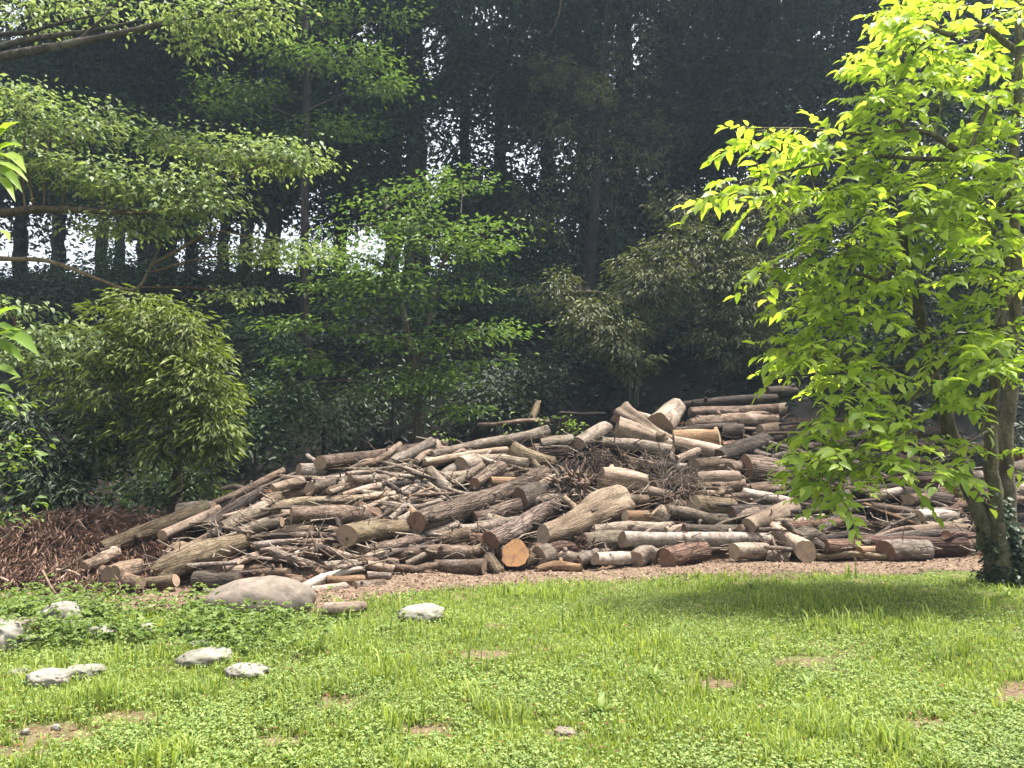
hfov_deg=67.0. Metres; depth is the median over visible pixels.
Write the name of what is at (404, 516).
log
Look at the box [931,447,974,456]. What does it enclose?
log
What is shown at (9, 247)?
sky
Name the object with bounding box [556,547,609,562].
log
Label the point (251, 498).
log
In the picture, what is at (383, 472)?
branch
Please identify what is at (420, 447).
log
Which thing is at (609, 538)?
log
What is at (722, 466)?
branch
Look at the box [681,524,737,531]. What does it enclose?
log
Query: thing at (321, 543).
branch
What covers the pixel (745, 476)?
log
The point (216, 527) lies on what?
broken twigs
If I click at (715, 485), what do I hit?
branch
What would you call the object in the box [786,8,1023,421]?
evergreen tree
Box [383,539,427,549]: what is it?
branch
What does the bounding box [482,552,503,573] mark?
log
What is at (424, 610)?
stone
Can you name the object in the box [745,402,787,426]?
log
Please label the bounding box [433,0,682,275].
forest tree
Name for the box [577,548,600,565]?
log
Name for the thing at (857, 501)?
branch
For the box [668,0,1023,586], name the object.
young leaved tree
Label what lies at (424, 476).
branch
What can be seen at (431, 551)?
branch
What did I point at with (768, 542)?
log
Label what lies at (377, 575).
log
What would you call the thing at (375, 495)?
log
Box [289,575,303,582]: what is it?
log
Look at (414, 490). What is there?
branch
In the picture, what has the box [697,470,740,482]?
log
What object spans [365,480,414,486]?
branch
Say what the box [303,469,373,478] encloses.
branch
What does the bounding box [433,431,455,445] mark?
leafy sprig
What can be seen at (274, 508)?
branch
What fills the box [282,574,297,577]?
log
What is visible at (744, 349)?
forest shrub
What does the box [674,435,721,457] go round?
log
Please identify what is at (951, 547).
log
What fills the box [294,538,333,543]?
log
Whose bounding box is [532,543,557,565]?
log
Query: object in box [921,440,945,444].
branch
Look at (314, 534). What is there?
log
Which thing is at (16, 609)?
undergrowth
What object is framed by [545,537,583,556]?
stump
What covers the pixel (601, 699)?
weed plant
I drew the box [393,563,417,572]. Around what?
log
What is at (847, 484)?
branch
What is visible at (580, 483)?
root plate
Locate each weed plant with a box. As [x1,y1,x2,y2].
[176,726,202,736]
[282,742,308,767]
[584,690,623,717]
[640,664,665,678]
[743,579,758,587]
[789,673,821,689]
[826,681,861,698]
[998,585,1017,596]
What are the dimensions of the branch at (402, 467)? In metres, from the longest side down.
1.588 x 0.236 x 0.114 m
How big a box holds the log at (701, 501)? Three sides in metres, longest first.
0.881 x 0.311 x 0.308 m
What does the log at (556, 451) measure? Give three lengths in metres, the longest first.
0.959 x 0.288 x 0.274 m
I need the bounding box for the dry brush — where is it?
[0,497,203,595]
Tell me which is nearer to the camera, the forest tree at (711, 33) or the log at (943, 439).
the log at (943, 439)
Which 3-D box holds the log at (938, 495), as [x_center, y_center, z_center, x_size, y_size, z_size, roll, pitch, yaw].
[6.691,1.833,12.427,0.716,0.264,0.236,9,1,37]
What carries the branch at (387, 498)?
on the ground at (670, 386)
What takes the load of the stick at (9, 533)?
on the dry brush
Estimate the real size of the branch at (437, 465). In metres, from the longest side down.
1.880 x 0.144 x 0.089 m
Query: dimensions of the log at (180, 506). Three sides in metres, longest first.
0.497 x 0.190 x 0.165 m
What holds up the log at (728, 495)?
on the log
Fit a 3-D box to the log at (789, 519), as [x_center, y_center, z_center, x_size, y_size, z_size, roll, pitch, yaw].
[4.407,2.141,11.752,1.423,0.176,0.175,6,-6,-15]
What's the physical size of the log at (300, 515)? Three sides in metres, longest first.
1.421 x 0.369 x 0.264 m
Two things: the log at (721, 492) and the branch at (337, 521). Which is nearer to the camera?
the branch at (337, 521)
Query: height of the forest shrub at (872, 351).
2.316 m
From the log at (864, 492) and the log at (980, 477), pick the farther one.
the log at (980, 477)
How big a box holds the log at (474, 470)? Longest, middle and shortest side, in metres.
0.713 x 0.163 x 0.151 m
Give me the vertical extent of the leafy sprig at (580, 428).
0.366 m
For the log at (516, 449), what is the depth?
12.83 m
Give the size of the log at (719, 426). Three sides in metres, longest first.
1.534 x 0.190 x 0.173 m
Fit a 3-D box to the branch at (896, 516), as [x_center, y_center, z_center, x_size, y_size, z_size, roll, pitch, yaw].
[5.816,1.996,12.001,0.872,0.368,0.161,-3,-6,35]
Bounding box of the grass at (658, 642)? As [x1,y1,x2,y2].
[0,560,1023,767]
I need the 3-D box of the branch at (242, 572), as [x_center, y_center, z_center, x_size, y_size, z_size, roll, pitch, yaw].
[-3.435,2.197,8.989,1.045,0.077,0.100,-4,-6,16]
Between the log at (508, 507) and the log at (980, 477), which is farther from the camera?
the log at (980, 477)
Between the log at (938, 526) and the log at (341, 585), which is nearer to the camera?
the log at (341, 585)
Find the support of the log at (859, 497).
on the ground at (670, 386)
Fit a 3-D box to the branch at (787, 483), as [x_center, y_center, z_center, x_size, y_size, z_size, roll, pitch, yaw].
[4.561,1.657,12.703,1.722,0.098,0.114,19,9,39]
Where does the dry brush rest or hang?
on the ground at (670, 386)
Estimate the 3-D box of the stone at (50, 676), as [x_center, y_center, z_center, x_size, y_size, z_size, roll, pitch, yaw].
[-3.148,2.004,5.249,0.293,0.121,0.236,2,-4,-2]
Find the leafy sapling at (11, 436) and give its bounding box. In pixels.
[0,392,59,529]
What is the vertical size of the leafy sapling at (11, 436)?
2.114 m
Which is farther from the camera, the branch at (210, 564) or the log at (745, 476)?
the log at (745, 476)
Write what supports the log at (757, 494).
on the branch at (722, 504)
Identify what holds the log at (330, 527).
on the branch at (337, 521)
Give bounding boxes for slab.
[151,541,187,573]
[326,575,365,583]
[354,498,385,518]
[535,557,583,571]
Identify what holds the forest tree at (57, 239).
on the ground at (670, 386)
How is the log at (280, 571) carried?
on the branch at (242, 572)
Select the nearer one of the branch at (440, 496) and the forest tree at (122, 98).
the branch at (440, 496)
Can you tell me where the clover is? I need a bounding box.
[0,570,1023,767]
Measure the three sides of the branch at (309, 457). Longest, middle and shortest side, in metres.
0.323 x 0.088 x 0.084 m
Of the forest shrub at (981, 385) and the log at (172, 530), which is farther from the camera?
the forest shrub at (981, 385)
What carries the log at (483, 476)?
on the log at (547, 469)
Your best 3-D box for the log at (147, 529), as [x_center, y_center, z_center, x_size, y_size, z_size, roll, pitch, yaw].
[-4.442,1.806,9.706,0.340,0.222,1.339,-5,13,45]
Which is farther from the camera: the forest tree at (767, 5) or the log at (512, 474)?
the forest tree at (767, 5)
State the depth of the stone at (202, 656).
5.70 m
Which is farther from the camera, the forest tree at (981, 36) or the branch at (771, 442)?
the forest tree at (981, 36)
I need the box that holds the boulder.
[203,575,316,619]
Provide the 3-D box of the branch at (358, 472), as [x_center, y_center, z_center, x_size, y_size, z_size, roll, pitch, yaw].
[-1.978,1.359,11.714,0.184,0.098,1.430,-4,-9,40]
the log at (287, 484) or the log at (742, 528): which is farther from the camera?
the log at (742, 528)
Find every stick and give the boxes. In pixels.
[3,528,13,538]
[41,569,55,592]
[55,568,80,575]
[56,551,91,572]
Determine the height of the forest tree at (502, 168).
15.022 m
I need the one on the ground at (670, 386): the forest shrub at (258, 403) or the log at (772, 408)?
the forest shrub at (258, 403)
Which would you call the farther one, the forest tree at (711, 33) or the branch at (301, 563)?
the forest tree at (711, 33)
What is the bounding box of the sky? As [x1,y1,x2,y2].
[0,0,1023,277]
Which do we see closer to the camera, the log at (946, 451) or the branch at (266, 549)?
the branch at (266, 549)
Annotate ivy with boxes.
[963,492,1023,587]
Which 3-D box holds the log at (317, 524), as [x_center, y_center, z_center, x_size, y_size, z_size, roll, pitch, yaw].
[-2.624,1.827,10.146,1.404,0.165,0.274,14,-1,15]
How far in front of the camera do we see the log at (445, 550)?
10.14 m
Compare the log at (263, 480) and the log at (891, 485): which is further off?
the log at (891, 485)
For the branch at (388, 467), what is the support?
on the branch at (276, 480)
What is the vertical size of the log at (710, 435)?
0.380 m
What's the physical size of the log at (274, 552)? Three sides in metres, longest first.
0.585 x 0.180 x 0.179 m
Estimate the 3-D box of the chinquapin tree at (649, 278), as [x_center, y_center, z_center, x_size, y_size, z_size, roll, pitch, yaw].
[3.709,-2.222,18.169,7.512,6.002,3.404,0,-5,0]
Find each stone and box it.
[0,618,22,652]
[8,668,30,675]
[15,616,41,633]
[20,728,29,734]
[24,667,73,688]
[38,601,82,626]
[51,724,59,730]
[67,663,105,679]
[87,625,117,638]
[136,622,153,633]
[174,647,232,667]
[190,639,210,647]
[223,662,270,678]
[397,603,444,622]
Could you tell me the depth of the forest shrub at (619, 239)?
24.80 m
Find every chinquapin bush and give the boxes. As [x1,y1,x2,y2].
[0,382,138,522]
[9,283,256,513]
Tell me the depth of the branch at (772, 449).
14.06 m
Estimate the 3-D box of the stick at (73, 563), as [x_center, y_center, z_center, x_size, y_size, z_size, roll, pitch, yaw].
[-4.783,1.949,8.445,0.476,0.039,0.047,-30,-9,6]
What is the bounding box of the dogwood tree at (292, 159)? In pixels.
[0,73,356,374]
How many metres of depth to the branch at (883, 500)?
12.38 m
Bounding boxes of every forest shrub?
[0,242,112,327]
[54,214,166,304]
[94,434,244,517]
[129,210,244,298]
[175,362,329,486]
[178,352,295,455]
[191,238,296,315]
[197,304,325,386]
[256,369,395,475]
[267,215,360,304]
[292,276,414,374]
[318,348,463,445]
[356,260,458,342]
[390,235,495,319]
[437,233,576,301]
[438,354,550,436]
[455,255,577,336]
[470,329,581,423]
[480,257,611,345]
[495,208,597,284]
[546,279,679,373]
[566,214,674,285]
[618,230,729,313]
[634,279,736,368]
[693,218,763,299]
[718,303,827,378]
[750,262,856,339]
[810,319,934,400]
[922,308,1023,403]
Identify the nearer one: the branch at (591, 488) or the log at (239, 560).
the log at (239, 560)
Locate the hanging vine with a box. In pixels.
[550,0,561,33]
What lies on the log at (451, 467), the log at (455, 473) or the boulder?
the log at (455, 473)
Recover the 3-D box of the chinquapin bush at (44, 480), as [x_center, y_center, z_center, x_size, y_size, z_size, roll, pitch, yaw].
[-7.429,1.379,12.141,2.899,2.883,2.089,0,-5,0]
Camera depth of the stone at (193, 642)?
6.27 m
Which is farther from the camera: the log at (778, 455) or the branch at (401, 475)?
the log at (778, 455)
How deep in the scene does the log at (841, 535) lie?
11.30 m
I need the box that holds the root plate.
[541,459,595,502]
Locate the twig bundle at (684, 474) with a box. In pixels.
[647,445,732,502]
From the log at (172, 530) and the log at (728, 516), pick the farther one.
the log at (728, 516)
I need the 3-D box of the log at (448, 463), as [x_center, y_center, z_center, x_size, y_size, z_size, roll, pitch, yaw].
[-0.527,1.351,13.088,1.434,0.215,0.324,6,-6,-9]
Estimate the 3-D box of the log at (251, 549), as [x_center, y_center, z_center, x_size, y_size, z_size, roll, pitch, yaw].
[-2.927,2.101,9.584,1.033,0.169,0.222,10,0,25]
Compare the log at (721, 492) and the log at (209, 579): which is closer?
the log at (209, 579)
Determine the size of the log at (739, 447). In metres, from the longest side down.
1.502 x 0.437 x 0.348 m
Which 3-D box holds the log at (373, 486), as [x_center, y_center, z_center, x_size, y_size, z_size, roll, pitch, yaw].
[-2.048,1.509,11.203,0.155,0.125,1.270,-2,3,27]
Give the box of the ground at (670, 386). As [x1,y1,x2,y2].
[0,266,1023,767]
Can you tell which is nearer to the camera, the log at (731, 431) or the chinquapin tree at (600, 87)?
the log at (731, 431)
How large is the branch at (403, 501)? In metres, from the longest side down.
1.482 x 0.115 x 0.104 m
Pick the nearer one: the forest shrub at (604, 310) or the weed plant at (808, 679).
the weed plant at (808, 679)
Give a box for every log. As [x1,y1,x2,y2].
[80,546,121,570]
[80,565,145,588]
[98,500,209,549]
[144,574,179,587]
[146,564,244,578]
[150,533,253,576]
[157,505,220,539]
[175,501,215,511]
[188,493,282,542]
[190,571,242,589]
[203,526,223,538]
[204,486,265,530]
[212,467,285,504]
[218,504,271,534]
[218,545,282,570]
[228,532,302,546]
[230,517,283,533]
[233,487,315,500]
[236,517,268,533]
[237,564,290,577]
[241,547,320,557]
[245,539,305,563]
[253,539,293,548]
[256,527,283,540]
[263,497,316,531]
[269,545,315,570]
[270,476,305,491]
[270,495,362,514]
[271,509,336,531]
[281,475,300,480]
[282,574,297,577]
[284,525,313,532]
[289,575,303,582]
[290,504,381,523]
[290,531,336,538]
[293,540,318,553]
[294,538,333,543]
[296,463,326,475]
[304,558,313,567]
[305,476,347,495]
[306,558,323,564]
[308,539,327,553]
[311,582,348,590]
[313,440,448,469]
[321,482,354,495]
[322,492,408,513]
[322,559,357,569]
[322,601,366,613]
[325,547,398,564]
[327,525,337,532]
[336,519,411,546]
[340,477,396,494]
[347,472,391,483]
[351,579,386,586]
[356,535,421,554]
[361,488,398,500]
[363,550,390,556]
[366,560,394,572]
[366,571,391,579]
[374,437,436,467]
[374,499,441,509]
[383,458,418,471]
[387,489,421,519]
[391,544,472,561]
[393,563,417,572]
[395,500,432,519]
[406,465,551,532]
[410,529,434,544]
[413,439,441,464]
[417,562,437,572]
[418,456,446,468]
[423,446,508,465]
[423,520,459,536]
[425,466,453,491]
[429,425,550,456]
[430,527,470,544]
[434,558,486,574]
[440,462,457,477]
[444,470,465,477]
[445,461,514,470]
[451,461,485,488]
[454,453,482,470]
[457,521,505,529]
[467,532,483,545]
[469,461,508,489]
[472,497,522,523]
[473,503,500,520]
[473,543,500,557]
[473,553,502,559]
[477,418,550,426]
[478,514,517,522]
[482,449,529,466]
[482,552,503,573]
[483,498,561,548]
[484,466,549,488]
[485,513,537,538]
[489,477,514,485]
[499,468,561,476]
[507,441,556,466]
[512,481,549,510]
[520,552,538,567]
[531,444,585,456]
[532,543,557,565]
[534,493,585,505]
[537,484,634,543]
[539,474,555,484]
[540,434,574,446]
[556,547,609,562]
[558,411,605,415]
[563,534,580,542]
[573,421,612,449]
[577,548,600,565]
[579,529,626,551]
[590,473,656,485]
[591,551,633,564]
[593,520,672,531]
[602,437,675,461]
[610,401,673,444]
[612,425,668,442]
[613,416,672,443]
[618,528,774,547]
[621,510,650,521]
[629,485,672,502]
[630,494,649,509]
[630,544,659,566]
[635,460,677,474]
[650,472,696,488]
[659,541,711,566]
[661,422,737,434]
[665,499,733,524]
[665,523,685,531]
[667,479,745,502]
[672,427,720,444]
[673,500,688,506]
[673,513,743,524]
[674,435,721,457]
[675,447,702,462]
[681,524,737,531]
[682,394,778,408]
[685,417,744,425]
[688,404,778,416]
[688,458,735,471]
[688,495,737,513]
[688,498,773,504]
[691,408,738,416]
[694,410,778,425]
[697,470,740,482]
[697,482,762,504]
[703,489,724,495]
[713,432,773,460]
[716,477,835,494]
[721,440,734,445]
[722,424,744,439]
[724,461,745,474]
[725,505,772,517]
[728,542,769,560]
[731,492,749,502]
[736,507,760,522]
[736,524,768,531]
[740,454,786,482]
[741,467,809,482]
[741,487,790,503]
[742,498,801,532]
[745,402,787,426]
[750,484,786,492]
[752,449,769,455]
[756,422,785,435]
[759,533,827,545]
[763,384,799,399]
[765,550,790,561]
[767,447,812,459]
[769,522,816,562]
[773,518,844,530]
[779,516,865,528]
[784,430,864,440]
[791,506,857,517]
[792,513,824,520]
[801,431,867,452]
[816,551,887,559]
[823,539,865,553]
[825,531,870,538]
[826,437,930,465]
[827,488,896,502]
[829,484,874,495]
[840,476,938,484]
[855,535,969,555]
[859,443,934,453]
[859,451,903,462]
[860,522,974,545]
[861,436,925,447]
[864,480,954,487]
[867,486,903,498]
[870,502,914,513]
[873,480,909,489]
[875,517,968,534]
[875,539,934,560]
[880,528,967,536]
[888,467,936,475]
[894,422,941,435]
[902,492,945,504]
[904,486,954,507]
[909,520,970,530]
[913,508,959,522]
[916,471,941,475]
[916,496,1023,506]
[918,437,972,441]
[922,520,965,523]
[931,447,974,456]
[936,487,1023,503]
[940,436,983,447]
[941,531,975,539]
[943,447,999,460]
[952,499,966,514]
[954,469,1022,480]
[954,483,960,492]
[968,539,1020,551]
[1014,451,1023,460]
[1014,459,1023,477]
[1016,482,1023,494]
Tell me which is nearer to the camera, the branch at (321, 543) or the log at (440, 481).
the branch at (321, 543)
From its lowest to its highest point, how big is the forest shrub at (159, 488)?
2.003 m
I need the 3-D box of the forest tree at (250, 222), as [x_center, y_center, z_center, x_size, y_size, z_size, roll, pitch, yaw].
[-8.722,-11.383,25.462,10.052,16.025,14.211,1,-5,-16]
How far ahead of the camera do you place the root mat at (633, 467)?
12.71 m
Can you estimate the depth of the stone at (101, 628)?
6.55 m
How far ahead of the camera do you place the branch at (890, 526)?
11.60 m
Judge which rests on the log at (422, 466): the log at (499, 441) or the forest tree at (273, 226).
the log at (499, 441)
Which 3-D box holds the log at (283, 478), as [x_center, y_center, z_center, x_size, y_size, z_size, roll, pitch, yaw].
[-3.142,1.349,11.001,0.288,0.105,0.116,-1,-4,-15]
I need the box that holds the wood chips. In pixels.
[0,470,1022,620]
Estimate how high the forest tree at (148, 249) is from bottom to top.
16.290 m
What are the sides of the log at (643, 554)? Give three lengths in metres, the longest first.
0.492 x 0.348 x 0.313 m
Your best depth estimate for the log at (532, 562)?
10.21 m
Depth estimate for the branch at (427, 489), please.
11.48 m
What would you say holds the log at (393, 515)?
on the ground at (670, 386)
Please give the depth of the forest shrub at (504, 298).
21.39 m
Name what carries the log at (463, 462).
on the log
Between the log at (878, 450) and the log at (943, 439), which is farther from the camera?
the log at (943, 439)
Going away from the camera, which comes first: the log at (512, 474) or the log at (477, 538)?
the log at (477, 538)
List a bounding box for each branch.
[185,561,238,568]
[185,570,255,574]
[201,520,251,532]
[217,518,288,537]
[221,484,243,490]
[221,510,278,517]
[246,555,306,565]
[254,532,289,539]
[255,471,296,488]
[259,505,305,511]
[259,547,303,552]
[267,510,371,518]
[296,520,363,556]
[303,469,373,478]
[303,566,364,586]
[304,463,400,485]
[305,453,314,462]
[314,477,393,497]
[317,498,346,502]
[327,463,405,470]
[327,479,397,494]
[333,561,366,569]
[335,517,340,526]
[345,470,409,474]
[349,441,402,467]
[358,484,412,508]
[362,458,408,462]
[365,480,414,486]
[367,497,426,519]
[374,468,456,486]
[378,540,431,560]
[381,461,466,494]
[381,479,409,496]
[381,486,434,507]
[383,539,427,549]
[384,479,430,511]
[384,488,416,510]
[390,478,420,500]
[398,447,468,480]
[398,473,452,482]
[398,478,453,495]
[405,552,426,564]
[410,471,455,480]
[411,492,458,496]
[415,494,462,503]
[420,478,441,491]
[420,486,448,500]
[426,550,437,553]
[427,533,470,535]
[431,527,495,542]
[438,445,496,463]
[443,493,481,532]
[506,463,531,472]
[506,515,540,526]
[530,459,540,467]
[539,499,568,513]
[545,473,597,490]
[609,528,652,550]
[617,452,653,465]
[668,484,719,489]
[676,464,734,470]
[711,547,727,550]
[712,480,825,486]
[712,503,810,508]
[715,513,754,524]
[719,431,805,451]
[745,418,844,431]
[747,489,791,504]
[753,432,837,441]
[757,527,782,531]
[763,546,819,552]
[764,437,802,451]
[765,477,823,494]
[774,443,871,460]
[778,422,800,425]
[790,507,835,513]
[799,498,879,507]
[807,424,852,447]
[814,429,919,446]
[816,476,851,533]
[823,514,873,531]
[828,481,903,489]
[830,436,875,441]
[835,495,902,508]
[853,460,947,506]
[871,502,959,511]
[874,514,917,534]
[877,513,916,516]
[918,425,969,434]
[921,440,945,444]
[941,501,986,508]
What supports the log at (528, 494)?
on the log at (508, 507)
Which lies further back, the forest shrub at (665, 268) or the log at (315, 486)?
the forest shrub at (665, 268)
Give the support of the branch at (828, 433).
on the log at (852, 435)
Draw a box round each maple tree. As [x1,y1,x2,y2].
[171,0,436,406]
[218,162,557,443]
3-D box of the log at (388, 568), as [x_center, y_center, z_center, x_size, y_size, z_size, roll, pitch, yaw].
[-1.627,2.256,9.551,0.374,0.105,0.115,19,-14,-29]
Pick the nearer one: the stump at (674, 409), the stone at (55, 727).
the stone at (55, 727)
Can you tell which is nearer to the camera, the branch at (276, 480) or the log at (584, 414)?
the branch at (276, 480)
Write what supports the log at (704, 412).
on the log at (783, 409)
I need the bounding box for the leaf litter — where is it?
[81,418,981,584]
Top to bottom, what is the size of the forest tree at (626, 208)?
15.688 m
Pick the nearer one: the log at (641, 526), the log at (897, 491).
the log at (641, 526)
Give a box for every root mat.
[554,434,620,476]
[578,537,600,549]
[596,442,674,475]
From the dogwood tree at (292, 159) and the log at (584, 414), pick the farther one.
the log at (584, 414)
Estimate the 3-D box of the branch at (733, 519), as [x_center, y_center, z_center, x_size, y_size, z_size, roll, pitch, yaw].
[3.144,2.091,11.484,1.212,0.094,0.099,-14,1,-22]
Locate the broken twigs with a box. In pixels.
[142,403,1023,588]
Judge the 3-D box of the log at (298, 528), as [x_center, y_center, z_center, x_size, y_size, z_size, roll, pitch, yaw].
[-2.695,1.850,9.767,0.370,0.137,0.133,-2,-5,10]
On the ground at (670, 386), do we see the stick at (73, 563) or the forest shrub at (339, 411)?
the forest shrub at (339, 411)
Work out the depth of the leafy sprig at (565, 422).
14.33 m
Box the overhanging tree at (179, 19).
[0,0,321,77]
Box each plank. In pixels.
[855,546,876,553]
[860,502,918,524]
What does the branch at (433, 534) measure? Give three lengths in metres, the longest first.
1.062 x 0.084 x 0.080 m
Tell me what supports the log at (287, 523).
on the ground at (670, 386)
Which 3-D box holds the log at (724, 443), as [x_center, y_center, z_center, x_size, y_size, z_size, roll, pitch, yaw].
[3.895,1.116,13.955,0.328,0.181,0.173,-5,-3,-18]
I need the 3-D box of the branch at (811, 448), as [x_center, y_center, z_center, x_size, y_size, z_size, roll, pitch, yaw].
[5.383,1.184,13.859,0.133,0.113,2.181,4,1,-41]
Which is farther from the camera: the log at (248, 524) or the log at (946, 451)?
the log at (946, 451)
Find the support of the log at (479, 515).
on the branch at (449, 498)
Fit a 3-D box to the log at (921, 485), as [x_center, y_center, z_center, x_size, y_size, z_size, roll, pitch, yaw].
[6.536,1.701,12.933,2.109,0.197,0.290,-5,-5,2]
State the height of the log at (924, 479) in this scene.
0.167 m
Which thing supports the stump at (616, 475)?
on the log at (656, 492)
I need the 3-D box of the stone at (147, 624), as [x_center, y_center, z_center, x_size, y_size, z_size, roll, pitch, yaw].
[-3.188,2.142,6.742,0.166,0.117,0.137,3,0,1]
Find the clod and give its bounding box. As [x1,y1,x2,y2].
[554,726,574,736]
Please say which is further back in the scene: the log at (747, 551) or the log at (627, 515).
the log at (627, 515)
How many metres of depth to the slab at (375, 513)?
10.59 m
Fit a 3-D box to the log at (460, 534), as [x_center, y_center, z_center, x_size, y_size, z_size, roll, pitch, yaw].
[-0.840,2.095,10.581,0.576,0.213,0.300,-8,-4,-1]
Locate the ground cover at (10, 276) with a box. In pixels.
[0,252,1023,510]
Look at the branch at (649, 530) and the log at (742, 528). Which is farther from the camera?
the log at (742, 528)
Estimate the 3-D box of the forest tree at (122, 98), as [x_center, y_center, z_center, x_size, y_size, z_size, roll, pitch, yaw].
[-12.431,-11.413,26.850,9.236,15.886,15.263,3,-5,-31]
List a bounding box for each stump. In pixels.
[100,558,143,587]
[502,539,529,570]
[529,400,540,417]
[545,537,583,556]
[597,465,649,490]
[638,398,685,430]
[649,504,670,521]
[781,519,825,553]
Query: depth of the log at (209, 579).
8.66 m
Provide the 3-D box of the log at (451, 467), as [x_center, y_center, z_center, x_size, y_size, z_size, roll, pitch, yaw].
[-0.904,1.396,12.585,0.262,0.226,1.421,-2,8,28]
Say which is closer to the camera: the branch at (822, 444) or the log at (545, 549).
the log at (545, 549)
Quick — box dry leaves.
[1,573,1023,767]
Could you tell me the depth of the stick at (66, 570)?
8.45 m
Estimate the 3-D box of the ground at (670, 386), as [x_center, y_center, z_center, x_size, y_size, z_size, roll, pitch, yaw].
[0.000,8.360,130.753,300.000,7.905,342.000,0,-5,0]
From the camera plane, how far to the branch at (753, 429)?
14.99 m
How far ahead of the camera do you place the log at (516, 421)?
14.20 m
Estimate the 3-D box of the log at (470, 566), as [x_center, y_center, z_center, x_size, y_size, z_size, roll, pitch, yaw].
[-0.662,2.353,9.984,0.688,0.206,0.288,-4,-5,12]
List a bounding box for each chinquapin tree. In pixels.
[496,0,694,317]
[511,170,824,407]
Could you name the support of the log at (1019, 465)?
on the log at (980, 477)
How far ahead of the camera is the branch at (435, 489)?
11.79 m
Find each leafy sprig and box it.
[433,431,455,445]
[551,414,575,428]
[556,420,584,434]
[573,422,588,436]
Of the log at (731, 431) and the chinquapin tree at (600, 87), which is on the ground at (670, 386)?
the chinquapin tree at (600, 87)
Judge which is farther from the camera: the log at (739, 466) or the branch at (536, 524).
the log at (739, 466)
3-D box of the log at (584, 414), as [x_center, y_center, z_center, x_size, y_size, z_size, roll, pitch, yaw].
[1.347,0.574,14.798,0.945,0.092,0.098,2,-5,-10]
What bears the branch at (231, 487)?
on the log at (263, 480)
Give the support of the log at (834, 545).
on the log at (859, 554)
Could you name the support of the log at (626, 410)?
on the log at (710, 435)
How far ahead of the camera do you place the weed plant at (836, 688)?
5.00 m
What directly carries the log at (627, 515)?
on the log at (641, 526)
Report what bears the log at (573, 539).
on the ground at (670, 386)
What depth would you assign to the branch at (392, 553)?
9.92 m
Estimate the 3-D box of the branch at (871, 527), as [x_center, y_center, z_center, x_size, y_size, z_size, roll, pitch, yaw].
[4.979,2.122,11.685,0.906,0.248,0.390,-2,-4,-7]
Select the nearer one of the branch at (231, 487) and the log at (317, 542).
the log at (317, 542)
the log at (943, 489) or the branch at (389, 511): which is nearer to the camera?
the branch at (389, 511)
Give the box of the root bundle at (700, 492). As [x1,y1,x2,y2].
[649,463,727,522]
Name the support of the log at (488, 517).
on the ground at (670, 386)
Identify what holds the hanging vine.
hanging from the forest tree at (626, 208)
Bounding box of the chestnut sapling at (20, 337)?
[0,122,39,392]
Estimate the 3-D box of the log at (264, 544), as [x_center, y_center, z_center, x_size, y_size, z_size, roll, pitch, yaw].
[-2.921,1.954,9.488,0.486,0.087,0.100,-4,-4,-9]
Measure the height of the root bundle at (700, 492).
1.065 m
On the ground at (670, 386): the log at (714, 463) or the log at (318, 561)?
the log at (318, 561)
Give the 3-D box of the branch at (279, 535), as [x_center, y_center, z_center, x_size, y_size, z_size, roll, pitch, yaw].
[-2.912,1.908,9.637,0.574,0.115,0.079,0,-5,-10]
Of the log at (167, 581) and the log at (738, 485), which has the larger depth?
the log at (738, 485)
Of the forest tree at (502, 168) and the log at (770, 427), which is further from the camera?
the forest tree at (502, 168)
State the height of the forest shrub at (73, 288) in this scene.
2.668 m
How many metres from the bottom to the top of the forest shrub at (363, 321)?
2.714 m
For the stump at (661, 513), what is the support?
on the log at (688, 513)
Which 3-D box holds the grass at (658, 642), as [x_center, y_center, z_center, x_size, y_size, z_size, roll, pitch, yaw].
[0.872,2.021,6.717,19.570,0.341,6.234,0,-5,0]
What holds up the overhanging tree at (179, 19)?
on the ground at (670, 386)
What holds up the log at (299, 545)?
on the ground at (670, 386)
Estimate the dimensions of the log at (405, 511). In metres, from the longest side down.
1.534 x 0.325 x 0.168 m
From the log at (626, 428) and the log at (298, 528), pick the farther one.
the log at (626, 428)
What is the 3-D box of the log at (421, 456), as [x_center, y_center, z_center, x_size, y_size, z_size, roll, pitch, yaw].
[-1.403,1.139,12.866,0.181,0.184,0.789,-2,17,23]
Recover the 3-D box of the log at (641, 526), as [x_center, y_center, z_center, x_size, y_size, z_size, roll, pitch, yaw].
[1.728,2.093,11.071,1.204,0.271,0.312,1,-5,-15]
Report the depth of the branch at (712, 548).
10.85 m
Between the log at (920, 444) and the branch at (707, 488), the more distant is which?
the log at (920, 444)
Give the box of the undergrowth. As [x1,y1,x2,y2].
[0,573,419,655]
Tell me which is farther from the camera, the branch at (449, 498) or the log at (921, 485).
the log at (921, 485)
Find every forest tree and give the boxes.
[0,0,71,266]
[0,0,172,272]
[0,0,177,279]
[6,0,248,271]
[7,0,223,267]
[27,0,254,268]
[74,0,260,269]
[90,0,381,271]
[91,0,300,274]
[107,0,334,271]
[154,0,386,272]
[262,0,462,272]
[264,0,551,278]
[295,0,498,272]
[375,0,574,271]
[424,0,577,274]
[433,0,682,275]
[484,0,660,269]
[488,0,752,271]
[573,0,753,277]
[606,0,829,263]
[648,0,924,279]
[699,0,948,277]
[732,0,965,275]
[754,0,1022,270]
[821,0,1023,267]
[954,0,1023,232]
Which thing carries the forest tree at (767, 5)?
on the ground at (670, 386)
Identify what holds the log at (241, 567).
on the ground at (670, 386)
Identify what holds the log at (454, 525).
on the log at (420, 534)

